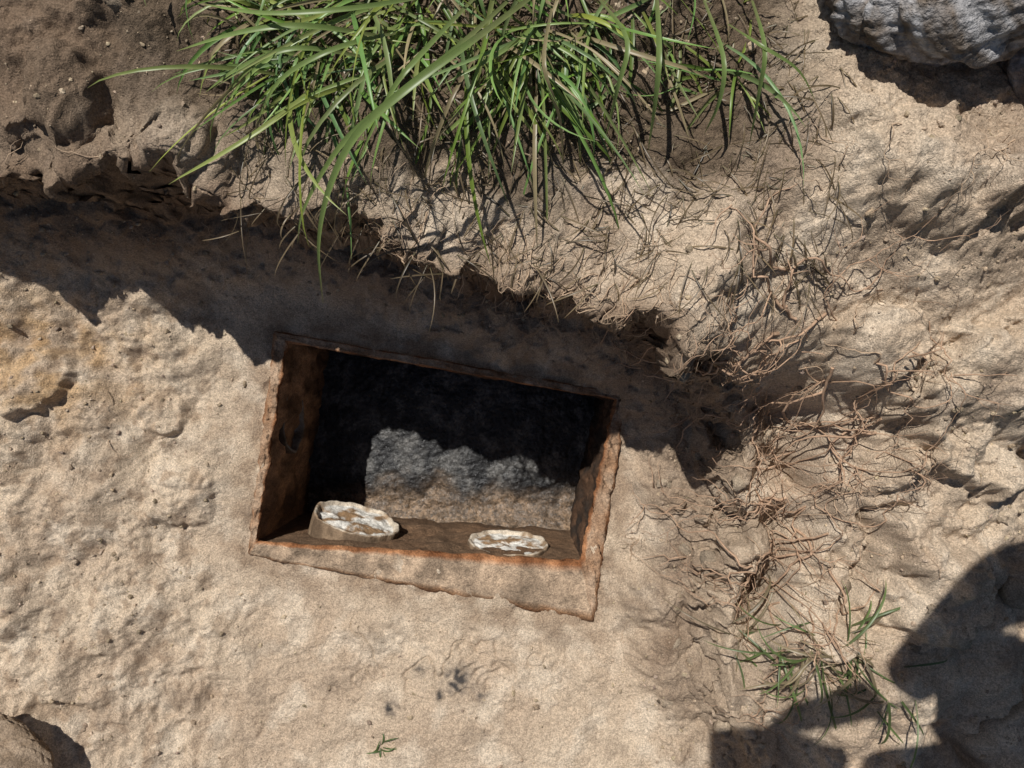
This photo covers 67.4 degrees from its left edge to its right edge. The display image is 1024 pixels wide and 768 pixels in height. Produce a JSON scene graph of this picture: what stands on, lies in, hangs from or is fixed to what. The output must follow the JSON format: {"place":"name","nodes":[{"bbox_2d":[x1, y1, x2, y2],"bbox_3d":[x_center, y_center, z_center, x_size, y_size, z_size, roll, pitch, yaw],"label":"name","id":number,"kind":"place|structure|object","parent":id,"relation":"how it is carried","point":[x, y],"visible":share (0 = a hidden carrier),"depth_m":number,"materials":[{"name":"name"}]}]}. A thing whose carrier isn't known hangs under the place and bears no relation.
{"place":"outdoors","nodes":[
{"label":"outdoors","id":0,"kind":"place"},
{"bbox_2d":[0,0,1023,767],"bbox_3d":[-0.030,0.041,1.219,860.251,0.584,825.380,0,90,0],"label":"ground","id":1,"kind":"structure","parent":0,"point":[328,642],"depth_m":1.30,"materials":[{"name":"soil"}]},
{"bbox_2d":[0,712,53,767],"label":"stone","id":2,"kind":"object","parent":1,"relation":"on","point":[22,745],"visible":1,"depth_m":1.32,"materials":[{"name":"stone"}]},
{"bbox_2d":[366,734,396,756],"bbox_3d":[-0.242,0.695,1.470,0.050,0.021,0.066,36,90,0],"label":"grass seedling","id":3,"kind":"object","parent":1,"relation":"on","point":[380,750],"depth_m":1.47,"materials":[{"name":"green plant"}]},
{"bbox_2d":[248,331,621,621],"bbox_3d":[-0.130,0.163,1.722,0.860,0.476,0.605,0,90,0],"label":"buried septic box","id":4,"kind":"object","parent":1,"relation":"on","point":[483,483],"visible":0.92,"depth_m":1.82,"materials":[{"name":"brown concrete"}]},
{"bbox_2d":[89,0,813,299],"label":"grass tussock","id":5,"kind":"object","parent":1,"relation":"on","point":[304,50],"depth_m":0.95,"materials":[{"name":"green plant"}]},
{"bbox_2d":[0,140,988,666],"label":"fine roots","id":6,"kind":"object","parent":1,"relation":"on","point":[518,290],"visible":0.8,"depth_m":1.04,"materials":[{"name":"brown plant"}]},
{"bbox_2d":[0,0,1023,767],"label":"soil clods","id":7,"kind":"object","parent":1,"relation":"on","point":[752,46],"visible":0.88,"depth_m":1.26,"materials":[{"name":"brown soil"}]},
{"bbox_2d":[198,0,867,341],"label":"dry grass thatch","id":8,"kind":"object","parent":1,"relation":"on","point":[823,274],"visible":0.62,"depth_m":1.00,"materials":[{"name":"plant"}]},
{"bbox_2d":[102,0,1023,767],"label":"soil lumps","id":9,"kind":"object","parent":1,"relation":"on","point":[1010,592],"visible":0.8,"depth_m":1.24,"materials":[{"name":"brown soil"}]},
{"bbox_2d":[580,183,1019,755],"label":"plant roots","id":10,"kind":"object","parent":1,"relation":"on","point":[796,425],"visible":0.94,"depth_m":1.22,"materials":[{"name":"brown plant"}]},
{"bbox_2d":[662,574,947,767],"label":"grass tuft","id":11,"kind":"object","parent":1,"relation":"on","point":[801,670],"visible":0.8,"depth_m":1.23,"materials":[{"name":"green plant"}]},
{"bbox_2d":[677,106,1023,693],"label":"fine roots","id":12,"kind":"object","parent":1,"relation":"on","point":[858,325],"visible":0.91,"depth_m":1.18,"materials":[{"name":"brown plant"}]},
{"bbox_2d":[824,0,1023,68],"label":"stone","id":13,"kind":"object","parent":1,"relation":"on","point":[975,34],"visible":0.98,"depth_m":0.91,"materials":[{"name":"grey stone"}]},
{"bbox_2d":[999,48,1023,102],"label":"stone","id":14,"kind":"object","parent":1,"relation":"on","point":[1013,68],"visible":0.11,"depth_m":1.00,"materials":[{"name":"grey stone"}]}
]}

